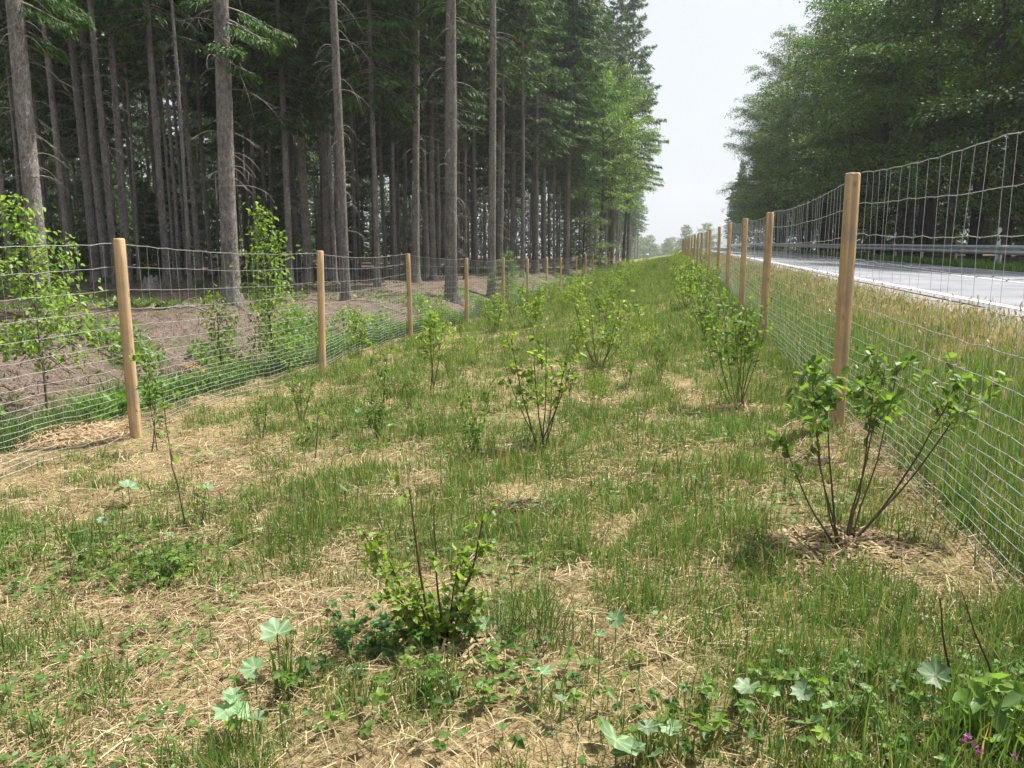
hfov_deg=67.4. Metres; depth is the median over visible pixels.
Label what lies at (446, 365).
seedling
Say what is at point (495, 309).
sapling
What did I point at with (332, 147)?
spruce tree
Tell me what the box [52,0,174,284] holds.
spruce tree
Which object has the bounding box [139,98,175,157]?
spruce tree
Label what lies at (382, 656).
weeds
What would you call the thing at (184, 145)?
spruce tree
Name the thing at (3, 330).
fallen branch
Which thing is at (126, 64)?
spruce tree
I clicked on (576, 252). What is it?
young beech
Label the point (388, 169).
spruce tree
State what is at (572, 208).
spruce tree
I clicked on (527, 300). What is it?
shrub
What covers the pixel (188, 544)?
weeds
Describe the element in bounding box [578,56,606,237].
spruce tree
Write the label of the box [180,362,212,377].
mulch
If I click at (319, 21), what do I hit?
spruce tree
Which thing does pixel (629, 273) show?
shrub
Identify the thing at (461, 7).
spruce tree
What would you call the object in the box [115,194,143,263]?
young spruce
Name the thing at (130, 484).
butterbur plant
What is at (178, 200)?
young spruce
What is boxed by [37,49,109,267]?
spruce tree
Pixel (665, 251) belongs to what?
hazy tree
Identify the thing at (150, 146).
spruce tree
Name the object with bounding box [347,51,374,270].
spruce tree
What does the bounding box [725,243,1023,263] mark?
guardrail
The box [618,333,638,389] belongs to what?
seedling
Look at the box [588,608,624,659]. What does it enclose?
butterbur plant
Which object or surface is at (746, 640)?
butterbur plant
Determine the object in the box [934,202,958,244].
young spruce
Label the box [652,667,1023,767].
weeds
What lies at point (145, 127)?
spruce tree
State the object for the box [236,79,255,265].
spruce tree
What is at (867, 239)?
young spruce
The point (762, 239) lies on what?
forest
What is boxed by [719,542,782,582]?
grass tuft
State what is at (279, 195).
young spruce
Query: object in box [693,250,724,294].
shrub
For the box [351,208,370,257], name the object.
young spruce
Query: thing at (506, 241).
young spruce
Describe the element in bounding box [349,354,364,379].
seedling
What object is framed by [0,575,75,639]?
grass tuft
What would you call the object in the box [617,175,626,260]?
spruce tree
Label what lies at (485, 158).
spruce tree
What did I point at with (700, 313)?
shrub
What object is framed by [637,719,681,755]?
butterbur plant
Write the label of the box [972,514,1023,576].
grass tuft
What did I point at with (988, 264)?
grass
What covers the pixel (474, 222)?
spruce tree
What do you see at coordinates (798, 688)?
butterbur plant
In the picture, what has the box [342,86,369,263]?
spruce tree
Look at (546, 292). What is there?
shrub
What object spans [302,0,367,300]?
spruce tree
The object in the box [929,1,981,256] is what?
spruce tree
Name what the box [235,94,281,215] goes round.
spruce tree
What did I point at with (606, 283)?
shrub
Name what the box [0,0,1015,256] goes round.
sky
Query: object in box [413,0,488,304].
spruce tree
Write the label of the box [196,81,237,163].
spruce tree
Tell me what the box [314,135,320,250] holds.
spruce tree
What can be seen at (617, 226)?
spruce tree
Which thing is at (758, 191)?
spruce tree
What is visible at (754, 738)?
butterbur plant
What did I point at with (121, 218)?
spruce tree
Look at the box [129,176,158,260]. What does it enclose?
young spruce
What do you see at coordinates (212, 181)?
spruce tree
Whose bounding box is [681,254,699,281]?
shrub
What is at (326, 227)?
spruce tree
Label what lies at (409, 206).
spruce tree
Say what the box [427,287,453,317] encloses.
birch sapling
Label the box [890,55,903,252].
spruce tree
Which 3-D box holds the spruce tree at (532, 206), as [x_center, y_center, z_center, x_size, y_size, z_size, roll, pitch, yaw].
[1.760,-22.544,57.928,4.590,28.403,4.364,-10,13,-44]
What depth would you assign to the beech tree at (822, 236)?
66.08 m
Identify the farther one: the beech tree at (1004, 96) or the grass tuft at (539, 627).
the beech tree at (1004, 96)
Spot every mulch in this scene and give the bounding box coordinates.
[1,418,129,448]
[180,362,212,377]
[362,621,516,681]
[478,496,555,518]
[711,401,781,417]
[755,521,920,577]
[763,453,852,472]
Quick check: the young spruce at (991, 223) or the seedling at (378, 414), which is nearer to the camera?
the seedling at (378, 414)
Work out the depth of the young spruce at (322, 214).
100.57 m
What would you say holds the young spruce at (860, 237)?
on the ground at (362, 755)
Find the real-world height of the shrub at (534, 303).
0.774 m
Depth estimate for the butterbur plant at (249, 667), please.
2.42 m
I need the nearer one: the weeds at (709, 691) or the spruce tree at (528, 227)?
the weeds at (709, 691)
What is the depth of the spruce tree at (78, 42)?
42.42 m
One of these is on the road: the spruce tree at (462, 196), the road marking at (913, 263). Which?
the road marking at (913, 263)
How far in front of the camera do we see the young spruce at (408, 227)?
84.95 m
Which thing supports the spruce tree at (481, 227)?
on the ground at (362, 755)
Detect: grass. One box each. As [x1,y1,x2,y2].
[0,254,1023,767]
[0,263,620,454]
[681,247,1023,584]
[731,246,1023,272]
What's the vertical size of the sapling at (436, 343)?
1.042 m
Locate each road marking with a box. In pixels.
[716,251,1023,309]
[738,250,1023,282]
[749,249,1020,272]
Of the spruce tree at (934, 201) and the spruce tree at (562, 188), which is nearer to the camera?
the spruce tree at (934, 201)
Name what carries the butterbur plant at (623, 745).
on the ground at (362, 755)
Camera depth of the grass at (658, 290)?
3.66 m
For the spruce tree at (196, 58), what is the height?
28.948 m
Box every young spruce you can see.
[0,122,62,269]
[1,162,61,269]
[38,149,82,260]
[46,190,62,261]
[65,170,117,275]
[69,166,106,260]
[73,204,119,253]
[101,175,131,248]
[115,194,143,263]
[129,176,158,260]
[129,179,171,273]
[140,131,219,270]
[148,168,191,260]
[170,192,194,262]
[203,186,241,260]
[239,127,302,270]
[252,137,311,264]
[310,192,331,256]
[314,187,333,251]
[319,191,352,253]
[330,197,358,267]
[347,181,381,261]
[347,200,361,255]
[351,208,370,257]
[379,177,421,260]
[380,212,400,259]
[401,205,421,258]
[420,192,429,257]
[460,214,470,257]
[503,210,507,254]
[503,219,507,255]
[856,178,889,250]
[857,226,891,250]
[886,199,918,251]
[934,178,972,253]
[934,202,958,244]
[983,176,1020,244]
[983,190,1001,244]
[1012,171,1023,243]
[1012,199,1023,256]
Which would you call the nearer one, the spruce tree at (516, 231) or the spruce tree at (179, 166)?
the spruce tree at (179, 166)
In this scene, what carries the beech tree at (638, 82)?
on the ground at (362, 755)
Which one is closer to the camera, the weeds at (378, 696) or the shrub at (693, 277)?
the weeds at (378, 696)
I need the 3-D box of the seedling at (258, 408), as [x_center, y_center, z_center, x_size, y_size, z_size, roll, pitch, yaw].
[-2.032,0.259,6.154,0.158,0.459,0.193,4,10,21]
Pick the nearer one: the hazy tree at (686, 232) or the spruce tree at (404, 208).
the spruce tree at (404, 208)
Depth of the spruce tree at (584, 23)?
54.05 m
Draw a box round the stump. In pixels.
[141,274,160,290]
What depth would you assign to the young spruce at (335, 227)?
83.48 m
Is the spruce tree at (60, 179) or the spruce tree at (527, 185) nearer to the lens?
the spruce tree at (60, 179)
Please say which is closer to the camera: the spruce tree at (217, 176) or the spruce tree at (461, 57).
the spruce tree at (461, 57)
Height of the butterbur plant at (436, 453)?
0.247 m
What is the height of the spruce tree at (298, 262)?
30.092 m
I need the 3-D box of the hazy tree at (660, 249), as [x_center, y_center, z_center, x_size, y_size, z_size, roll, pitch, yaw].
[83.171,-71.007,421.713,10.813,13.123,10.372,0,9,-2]
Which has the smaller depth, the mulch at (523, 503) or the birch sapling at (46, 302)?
the mulch at (523, 503)
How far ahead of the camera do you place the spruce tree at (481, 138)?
57.21 m
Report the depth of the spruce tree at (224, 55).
14.76 m
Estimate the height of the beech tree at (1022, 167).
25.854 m
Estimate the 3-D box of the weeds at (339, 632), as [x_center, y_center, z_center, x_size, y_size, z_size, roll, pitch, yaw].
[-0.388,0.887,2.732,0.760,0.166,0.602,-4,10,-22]
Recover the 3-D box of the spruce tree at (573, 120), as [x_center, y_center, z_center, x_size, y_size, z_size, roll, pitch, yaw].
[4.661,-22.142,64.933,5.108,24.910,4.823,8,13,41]
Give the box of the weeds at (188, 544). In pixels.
[78,535,255,603]
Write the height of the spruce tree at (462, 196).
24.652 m
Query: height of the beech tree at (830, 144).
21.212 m
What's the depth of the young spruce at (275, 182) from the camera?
57.03 m
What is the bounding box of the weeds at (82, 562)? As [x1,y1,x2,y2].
[0,507,200,604]
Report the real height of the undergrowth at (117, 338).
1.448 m
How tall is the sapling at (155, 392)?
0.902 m
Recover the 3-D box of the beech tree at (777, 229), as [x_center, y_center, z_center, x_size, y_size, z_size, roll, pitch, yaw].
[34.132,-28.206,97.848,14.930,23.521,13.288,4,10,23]
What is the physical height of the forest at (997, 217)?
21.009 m
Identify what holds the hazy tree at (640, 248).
on the ground at (362, 755)
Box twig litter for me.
[0,264,559,416]
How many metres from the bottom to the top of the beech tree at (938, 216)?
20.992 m
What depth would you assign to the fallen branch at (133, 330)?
11.79 m
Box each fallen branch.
[1,322,80,373]
[92,313,162,342]
[152,297,226,317]
[349,294,404,319]
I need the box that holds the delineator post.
[995,227,1001,260]
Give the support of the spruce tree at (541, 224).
on the ground at (362, 755)
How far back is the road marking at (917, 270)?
18.48 m
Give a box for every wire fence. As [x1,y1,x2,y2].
[0,238,618,477]
[682,131,1023,597]
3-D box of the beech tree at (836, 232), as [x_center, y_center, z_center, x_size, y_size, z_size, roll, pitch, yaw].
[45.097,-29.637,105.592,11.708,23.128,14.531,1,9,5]
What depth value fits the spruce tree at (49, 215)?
52.86 m
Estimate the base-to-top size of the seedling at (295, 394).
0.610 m
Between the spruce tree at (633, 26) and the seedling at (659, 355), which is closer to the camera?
the seedling at (659, 355)
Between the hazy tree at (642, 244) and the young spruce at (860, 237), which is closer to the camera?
the young spruce at (860, 237)
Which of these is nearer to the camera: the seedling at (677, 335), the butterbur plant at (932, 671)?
the butterbur plant at (932, 671)
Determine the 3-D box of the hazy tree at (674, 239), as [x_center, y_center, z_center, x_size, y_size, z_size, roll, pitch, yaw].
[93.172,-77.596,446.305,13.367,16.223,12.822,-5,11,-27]
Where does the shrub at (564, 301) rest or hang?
on the ground at (362, 755)
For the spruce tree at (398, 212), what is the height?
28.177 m
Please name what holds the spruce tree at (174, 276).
on the ground at (362, 755)
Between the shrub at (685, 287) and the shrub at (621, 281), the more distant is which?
the shrub at (621, 281)
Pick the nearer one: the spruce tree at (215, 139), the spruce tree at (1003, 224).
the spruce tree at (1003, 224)
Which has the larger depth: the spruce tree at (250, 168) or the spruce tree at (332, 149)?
the spruce tree at (332, 149)
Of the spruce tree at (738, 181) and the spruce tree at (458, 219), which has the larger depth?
the spruce tree at (738, 181)
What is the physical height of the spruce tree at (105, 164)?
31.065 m
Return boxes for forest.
[0,109,368,255]
[365,188,636,259]
[725,185,918,249]
[960,167,1023,244]
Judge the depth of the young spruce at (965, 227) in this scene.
67.64 m
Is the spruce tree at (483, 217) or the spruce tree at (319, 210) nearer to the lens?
the spruce tree at (483, 217)
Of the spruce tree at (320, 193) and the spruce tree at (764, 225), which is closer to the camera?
the spruce tree at (320, 193)
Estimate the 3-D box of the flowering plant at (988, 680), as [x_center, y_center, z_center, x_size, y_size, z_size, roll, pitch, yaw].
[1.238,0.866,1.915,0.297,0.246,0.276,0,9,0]
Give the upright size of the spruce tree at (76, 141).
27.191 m
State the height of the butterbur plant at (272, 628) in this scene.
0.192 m
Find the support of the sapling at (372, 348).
on the ground at (362, 755)
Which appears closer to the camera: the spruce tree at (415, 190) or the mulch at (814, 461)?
the mulch at (814, 461)
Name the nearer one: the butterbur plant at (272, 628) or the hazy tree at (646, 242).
the butterbur plant at (272, 628)
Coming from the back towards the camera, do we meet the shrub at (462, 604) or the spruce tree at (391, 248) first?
the spruce tree at (391, 248)
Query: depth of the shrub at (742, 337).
6.24 m
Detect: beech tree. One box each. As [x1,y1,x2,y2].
[558,61,646,271]
[561,58,654,265]
[592,74,664,261]
[716,70,820,247]
[720,91,813,238]
[724,24,840,249]
[728,48,862,249]
[729,20,896,250]
[740,0,921,250]
[773,0,929,251]
[775,0,1021,254]
[779,0,1023,258]
[787,124,862,249]
[802,99,876,234]
[809,132,869,249]
[818,0,1023,260]
[820,0,1021,254]
[822,69,914,251]
[858,76,996,244]
[858,98,971,251]
[873,15,1023,255]
[881,0,1023,200]
[887,62,995,235]
[899,1,1023,256]
[938,0,1023,224]
[955,0,1023,109]
[969,85,1023,165]
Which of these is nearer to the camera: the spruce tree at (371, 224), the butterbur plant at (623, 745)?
the butterbur plant at (623, 745)
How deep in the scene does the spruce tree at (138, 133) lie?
74.54 m
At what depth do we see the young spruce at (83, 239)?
79.74 m
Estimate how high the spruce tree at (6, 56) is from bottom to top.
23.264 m
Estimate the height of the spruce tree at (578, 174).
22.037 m
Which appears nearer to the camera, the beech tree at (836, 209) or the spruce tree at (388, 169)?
the spruce tree at (388, 169)
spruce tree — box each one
[0,0,49,278]
[0,0,80,275]
[0,0,96,317]
[0,1,98,277]
[0,8,37,289]
[0,11,55,248]
[0,43,11,170]
[0,67,73,260]
[0,68,36,254]
[0,83,54,183]
[0,91,8,257]
[2,29,93,271]
[5,2,95,285]
[10,74,63,259]
[30,44,110,271]
[32,0,109,238]
[32,24,120,268]
[32,31,138,223]
[36,132,77,183]
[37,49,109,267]
[48,1,116,281]
[48,86,111,238]
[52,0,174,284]
[57,0,146,291]
[59,25,145,237]
[61,5,125,278]
[67,116,126,204]
[68,2,170,280]
[69,0,212,285]
[75,31,143,261]
[77,0,175,242]
[96,3,151,276]
[105,25,185,270]
[110,59,170,257]
[111,44,177,261]
[118,0,261,280]
[119,60,152,192]
[122,0,194,278]
[125,31,173,264]
[126,28,191,267]
[132,0,236,274]
[132,12,204,281]
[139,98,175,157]
[144,0,207,274]
[146,0,211,291]
[158,0,298,307]
[158,33,217,260]
[159,0,211,276]
[171,65,207,255]
[175,64,205,178]
[176,27,237,230]
[177,89,218,252]
[179,32,220,264]
[181,6,295,271]
[196,0,312,275]
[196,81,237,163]
[197,0,358,284]
[198,45,252,268]
[207,158,240,202]
[208,0,299,274]
[210,0,286,277]
[210,143,260,236]
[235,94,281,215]
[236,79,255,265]
[237,131,271,215]
[237,177,242,255]
[240,6,329,271]
[253,21,333,229]
[254,3,315,272]
[257,0,318,274]
[264,82,310,260]
[265,0,380,280]
[270,0,366,283]
[271,85,318,229]
[273,77,318,204]
[282,0,330,282]
[292,16,351,191]
[294,23,346,250]
[301,16,350,279]
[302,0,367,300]
[305,0,434,286]
[306,9,384,276]
[307,148,328,256]
[313,103,332,250]
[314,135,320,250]
[317,113,349,168]
[331,115,361,245]
[332,120,388,260]
[340,14,425,275]
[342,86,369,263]
[343,83,390,265]
[344,48,400,249]
[344,147,367,227]
[345,8,444,275]
[347,0,445,279]
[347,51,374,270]
[347,177,387,256]
[353,84,428,262]
[356,39,407,272]
[361,0,489,279]
[364,8,489,276]
[367,102,400,263]
[379,175,402,255]
[383,0,441,282]
[383,86,421,266]
[386,72,444,271]
[407,13,442,273]
[407,88,461,264]
[412,0,507,285]
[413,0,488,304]
[419,0,505,279]
[420,8,488,274]
[420,151,462,257]
[425,0,528,274]
[427,58,487,270]
[439,19,510,266]
[439,147,478,262]
[441,191,444,257]
[457,1,551,272]
[457,131,487,258]
[458,0,561,276]
[459,7,567,269]
[460,176,487,258]
[463,105,497,264]
[465,0,526,298]
[467,149,519,260]
[479,114,497,260]
[480,96,528,260]
[480,186,487,259]
[486,80,527,254]
[496,0,553,277]
[496,0,577,273]
[497,14,520,265]
[504,76,566,259]
[507,40,559,269]
[513,0,599,271]
[515,192,516,258]
[516,0,581,270]
[520,13,540,261]
[520,168,529,259]
[526,0,617,277]
[527,157,529,258]
[527,160,572,261]
[538,0,597,239]
[540,120,565,264]
[540,170,551,258]
[546,190,558,258]
[547,150,586,260]
[547,184,587,257]
[549,67,577,262]
[551,3,593,266]
[551,118,572,264]
[551,148,587,240]
[551,177,589,259]
[571,0,617,263]
[574,0,624,267]
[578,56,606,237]
[584,0,647,262]
[585,10,631,264]
[587,50,617,258]
[592,199,619,257]
[592,199,625,254]
[593,165,623,258]
[600,31,629,264]
[603,202,624,239]
[607,0,668,262]
[614,191,635,260]
[615,95,635,263]
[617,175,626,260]
[618,202,627,257]
[621,176,642,258]
[630,171,642,259]
[630,172,649,258]
[630,185,644,258]
[723,190,735,238]
[728,159,749,243]
[732,177,745,246]
[744,162,757,246]
[745,129,770,246]
[754,161,774,247]
[817,0,861,251]
[824,0,878,218]
[842,0,878,190]
[883,0,962,255]
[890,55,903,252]
[909,0,978,232]
[929,0,998,255]
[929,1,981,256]
[934,177,941,236]
[953,6,1023,257]
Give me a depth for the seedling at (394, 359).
10.69 m
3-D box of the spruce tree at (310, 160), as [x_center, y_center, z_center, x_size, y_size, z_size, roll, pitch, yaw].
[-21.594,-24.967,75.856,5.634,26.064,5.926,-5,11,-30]
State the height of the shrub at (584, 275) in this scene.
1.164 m
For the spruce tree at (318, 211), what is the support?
on the ground at (362, 755)
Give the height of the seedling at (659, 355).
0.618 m
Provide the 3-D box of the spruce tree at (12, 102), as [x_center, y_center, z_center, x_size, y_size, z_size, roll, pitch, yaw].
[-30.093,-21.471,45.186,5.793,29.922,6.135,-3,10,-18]
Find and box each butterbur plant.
[71,517,121,567]
[113,479,138,504]
[164,482,213,544]
[213,687,265,742]
[239,656,265,703]
[259,617,293,669]
[337,407,405,445]
[340,484,353,503]
[378,615,491,646]
[405,451,447,487]
[531,665,553,702]
[553,694,566,724]
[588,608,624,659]
[598,715,662,767]
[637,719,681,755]
[673,728,766,760]
[733,678,780,722]
[743,626,752,658]
[789,680,838,744]
[917,659,950,720]
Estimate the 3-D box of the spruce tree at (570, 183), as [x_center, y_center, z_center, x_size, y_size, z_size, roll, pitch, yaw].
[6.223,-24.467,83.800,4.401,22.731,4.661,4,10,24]
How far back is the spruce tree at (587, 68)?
65.92 m
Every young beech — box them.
[485,249,525,304]
[555,186,622,276]
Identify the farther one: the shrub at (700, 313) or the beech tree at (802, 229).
the beech tree at (802, 229)
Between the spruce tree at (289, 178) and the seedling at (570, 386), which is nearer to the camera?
the seedling at (570, 386)
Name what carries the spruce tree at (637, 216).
on the ground at (362, 755)
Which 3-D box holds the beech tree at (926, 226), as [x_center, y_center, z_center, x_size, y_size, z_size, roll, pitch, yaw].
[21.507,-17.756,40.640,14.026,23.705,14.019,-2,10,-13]
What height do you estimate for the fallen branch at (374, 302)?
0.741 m
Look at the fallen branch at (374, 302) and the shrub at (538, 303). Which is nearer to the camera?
the shrub at (538, 303)
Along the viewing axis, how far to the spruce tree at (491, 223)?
31.45 m
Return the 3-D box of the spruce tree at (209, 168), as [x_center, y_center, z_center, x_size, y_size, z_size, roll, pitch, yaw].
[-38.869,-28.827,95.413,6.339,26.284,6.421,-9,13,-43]
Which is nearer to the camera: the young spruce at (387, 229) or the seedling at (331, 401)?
the seedling at (331, 401)
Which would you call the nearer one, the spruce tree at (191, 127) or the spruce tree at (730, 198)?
the spruce tree at (191, 127)
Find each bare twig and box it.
[939,598,956,711]
[956,592,1001,698]
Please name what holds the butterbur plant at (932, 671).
on the ground at (362, 755)
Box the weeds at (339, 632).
[285,587,518,684]
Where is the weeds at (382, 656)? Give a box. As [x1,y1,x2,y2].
[0,334,1023,767]
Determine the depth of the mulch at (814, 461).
4.50 m
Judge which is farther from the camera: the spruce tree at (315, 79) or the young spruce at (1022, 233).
the young spruce at (1022, 233)
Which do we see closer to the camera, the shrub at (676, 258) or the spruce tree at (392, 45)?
the spruce tree at (392, 45)
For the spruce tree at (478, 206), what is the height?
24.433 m
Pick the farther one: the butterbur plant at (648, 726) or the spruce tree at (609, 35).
the spruce tree at (609, 35)
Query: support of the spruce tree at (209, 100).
on the ground at (362, 755)
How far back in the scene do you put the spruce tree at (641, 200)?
191.44 m
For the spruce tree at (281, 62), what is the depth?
31.75 m
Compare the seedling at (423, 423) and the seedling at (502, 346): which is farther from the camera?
the seedling at (502, 346)
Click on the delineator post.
(999, 237)
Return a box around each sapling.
[0,193,120,415]
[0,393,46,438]
[128,344,166,451]
[136,375,213,527]
[191,284,253,378]
[229,195,310,371]
[292,402,325,461]
[325,304,358,340]
[348,307,373,354]
[366,335,392,388]
[415,299,451,387]
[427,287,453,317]
[436,314,460,354]
[482,292,505,332]
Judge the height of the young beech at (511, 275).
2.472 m
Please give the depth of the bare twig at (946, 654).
2.14 m
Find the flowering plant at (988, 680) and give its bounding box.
[947,672,1023,766]
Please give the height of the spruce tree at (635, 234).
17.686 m
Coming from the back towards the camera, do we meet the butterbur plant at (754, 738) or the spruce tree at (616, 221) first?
the spruce tree at (616, 221)
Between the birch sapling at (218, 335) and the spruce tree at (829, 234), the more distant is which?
the spruce tree at (829, 234)
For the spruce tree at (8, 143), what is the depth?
71.76 m
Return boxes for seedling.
[247,387,270,440]
[280,358,317,420]
[327,383,336,406]
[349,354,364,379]
[359,376,391,439]
[392,347,405,367]
[398,363,421,408]
[413,328,427,356]
[415,402,428,438]
[426,306,445,345]
[443,351,451,374]
[456,391,489,458]
[457,315,464,336]
[462,326,480,366]
[479,372,492,405]
[481,296,489,314]
[501,324,514,357]
[507,358,513,383]
[546,325,555,341]
[562,357,577,396]
[568,308,587,355]
[573,293,583,316]
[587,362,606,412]
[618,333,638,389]
[632,312,659,354]
[652,327,672,383]
[673,323,683,343]
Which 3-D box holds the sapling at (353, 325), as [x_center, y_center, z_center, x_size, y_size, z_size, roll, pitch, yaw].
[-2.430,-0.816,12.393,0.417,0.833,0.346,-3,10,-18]
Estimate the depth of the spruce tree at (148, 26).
28.33 m
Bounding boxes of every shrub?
[338,474,497,654]
[492,323,586,448]
[500,289,518,315]
[516,280,546,324]
[517,281,534,303]
[527,292,546,314]
[535,285,547,300]
[545,282,556,301]
[548,277,561,294]
[555,281,573,309]
[561,269,584,302]
[561,288,570,299]
[569,279,646,367]
[571,270,586,296]
[577,266,589,284]
[583,271,595,292]
[591,287,607,309]
[597,289,617,318]
[599,268,613,288]
[600,271,619,305]
[608,265,628,291]
[622,263,637,284]
[633,258,647,278]
[669,263,681,278]
[670,251,680,266]
[670,256,704,309]
[674,249,686,264]
[674,256,687,274]
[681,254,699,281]
[684,270,728,337]
[689,266,703,285]
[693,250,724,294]
[700,291,774,409]
[762,344,1013,547]
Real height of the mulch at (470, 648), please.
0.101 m
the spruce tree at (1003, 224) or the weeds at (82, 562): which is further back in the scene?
the spruce tree at (1003, 224)
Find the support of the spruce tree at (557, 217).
on the ground at (362, 755)
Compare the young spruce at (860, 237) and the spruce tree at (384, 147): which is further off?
the young spruce at (860, 237)
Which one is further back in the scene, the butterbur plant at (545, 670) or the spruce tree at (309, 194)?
the spruce tree at (309, 194)
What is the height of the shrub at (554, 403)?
0.908 m
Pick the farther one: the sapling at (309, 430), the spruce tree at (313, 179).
the spruce tree at (313, 179)
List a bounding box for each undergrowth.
[0,259,584,361]
[40,267,591,424]
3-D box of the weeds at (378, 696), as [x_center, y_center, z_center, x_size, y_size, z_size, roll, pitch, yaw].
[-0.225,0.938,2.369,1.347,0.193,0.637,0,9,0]
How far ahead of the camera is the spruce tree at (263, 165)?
41.57 m
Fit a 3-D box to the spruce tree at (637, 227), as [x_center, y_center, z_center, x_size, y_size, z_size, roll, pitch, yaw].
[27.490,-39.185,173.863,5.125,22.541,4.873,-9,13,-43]
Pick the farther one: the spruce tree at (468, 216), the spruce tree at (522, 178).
the spruce tree at (468, 216)
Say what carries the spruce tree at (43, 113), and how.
on the ground at (362, 755)
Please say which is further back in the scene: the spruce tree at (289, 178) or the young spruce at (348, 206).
the young spruce at (348, 206)
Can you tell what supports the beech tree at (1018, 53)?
on the ground at (362, 755)
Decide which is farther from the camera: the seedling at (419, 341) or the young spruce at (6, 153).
the young spruce at (6, 153)
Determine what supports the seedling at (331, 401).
on the ground at (362, 755)
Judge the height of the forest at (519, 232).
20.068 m
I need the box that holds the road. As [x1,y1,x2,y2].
[693,247,1023,314]
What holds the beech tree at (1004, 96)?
on the ground at (362, 755)
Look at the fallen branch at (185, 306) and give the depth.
13.90 m
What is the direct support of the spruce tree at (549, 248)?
on the ground at (362, 755)
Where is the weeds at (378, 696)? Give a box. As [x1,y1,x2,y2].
[221,622,646,750]
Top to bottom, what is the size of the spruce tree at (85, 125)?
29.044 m
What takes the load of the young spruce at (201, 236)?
on the ground at (362, 755)
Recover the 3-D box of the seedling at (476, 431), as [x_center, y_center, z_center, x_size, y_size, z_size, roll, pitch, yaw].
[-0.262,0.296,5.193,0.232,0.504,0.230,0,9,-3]
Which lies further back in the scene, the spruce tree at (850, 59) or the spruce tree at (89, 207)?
the spruce tree at (850, 59)
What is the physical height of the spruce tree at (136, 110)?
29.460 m
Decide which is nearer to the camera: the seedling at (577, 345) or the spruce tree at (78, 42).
the seedling at (577, 345)
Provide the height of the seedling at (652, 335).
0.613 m
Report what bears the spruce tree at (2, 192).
on the ground at (362, 755)
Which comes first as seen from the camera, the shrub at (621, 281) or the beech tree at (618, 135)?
the shrub at (621, 281)
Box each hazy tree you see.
[622,233,649,258]
[636,237,653,257]
[638,235,662,257]
[654,243,668,255]
[660,238,674,255]
[670,237,676,251]
[671,225,696,253]
[690,222,721,245]
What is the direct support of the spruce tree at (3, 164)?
on the ground at (362, 755)
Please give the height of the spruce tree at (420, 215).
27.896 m
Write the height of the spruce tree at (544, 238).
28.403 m
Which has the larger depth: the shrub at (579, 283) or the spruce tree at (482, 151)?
the spruce tree at (482, 151)
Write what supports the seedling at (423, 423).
on the ground at (362, 755)
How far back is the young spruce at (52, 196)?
58.47 m
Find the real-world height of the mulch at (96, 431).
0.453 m
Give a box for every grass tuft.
[0,488,50,572]
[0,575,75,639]
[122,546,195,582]
[258,609,332,699]
[413,559,626,662]
[467,540,570,630]
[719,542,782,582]
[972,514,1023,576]
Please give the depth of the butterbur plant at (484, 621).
2.66 m
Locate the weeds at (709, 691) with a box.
[486,655,1019,763]
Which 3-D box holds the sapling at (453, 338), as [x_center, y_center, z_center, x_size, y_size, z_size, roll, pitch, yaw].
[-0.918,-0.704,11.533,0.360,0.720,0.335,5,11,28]
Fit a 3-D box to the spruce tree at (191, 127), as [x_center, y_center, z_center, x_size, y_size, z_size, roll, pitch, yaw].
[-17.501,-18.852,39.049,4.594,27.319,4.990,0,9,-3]
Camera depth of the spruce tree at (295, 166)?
52.45 m
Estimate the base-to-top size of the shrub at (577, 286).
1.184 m
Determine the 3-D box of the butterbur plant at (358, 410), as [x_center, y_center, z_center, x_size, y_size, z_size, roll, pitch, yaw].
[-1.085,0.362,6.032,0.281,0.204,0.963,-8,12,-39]
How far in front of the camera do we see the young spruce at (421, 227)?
105.04 m
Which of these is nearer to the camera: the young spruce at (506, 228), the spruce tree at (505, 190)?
the spruce tree at (505, 190)
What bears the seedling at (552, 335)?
on the ground at (362, 755)
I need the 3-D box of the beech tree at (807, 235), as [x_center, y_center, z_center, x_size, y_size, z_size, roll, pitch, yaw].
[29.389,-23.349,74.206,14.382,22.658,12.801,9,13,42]
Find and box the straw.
[0,289,1023,767]
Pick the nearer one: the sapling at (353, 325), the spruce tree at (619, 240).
the sapling at (353, 325)
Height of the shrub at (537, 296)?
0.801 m
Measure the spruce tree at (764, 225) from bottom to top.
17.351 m
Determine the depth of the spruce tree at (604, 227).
115.04 m
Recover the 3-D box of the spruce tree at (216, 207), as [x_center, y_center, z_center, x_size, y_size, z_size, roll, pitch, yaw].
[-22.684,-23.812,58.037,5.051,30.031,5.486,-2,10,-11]
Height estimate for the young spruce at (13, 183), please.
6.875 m
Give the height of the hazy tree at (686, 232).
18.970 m
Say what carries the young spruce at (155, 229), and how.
on the ground at (362, 755)
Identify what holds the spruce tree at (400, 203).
on the ground at (362, 755)
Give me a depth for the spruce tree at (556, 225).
110.59 m
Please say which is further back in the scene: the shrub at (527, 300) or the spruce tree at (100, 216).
the spruce tree at (100, 216)
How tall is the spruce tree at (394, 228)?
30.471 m
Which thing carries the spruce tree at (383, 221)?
on the ground at (362, 755)
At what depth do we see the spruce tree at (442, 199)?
70.75 m
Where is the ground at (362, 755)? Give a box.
[0,247,1023,767]
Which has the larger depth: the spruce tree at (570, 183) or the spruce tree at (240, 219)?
the spruce tree at (240, 219)
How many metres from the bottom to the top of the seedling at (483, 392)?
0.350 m
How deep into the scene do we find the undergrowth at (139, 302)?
22.37 m
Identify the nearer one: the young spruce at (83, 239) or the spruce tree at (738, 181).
the young spruce at (83, 239)
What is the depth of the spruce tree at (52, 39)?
36.00 m

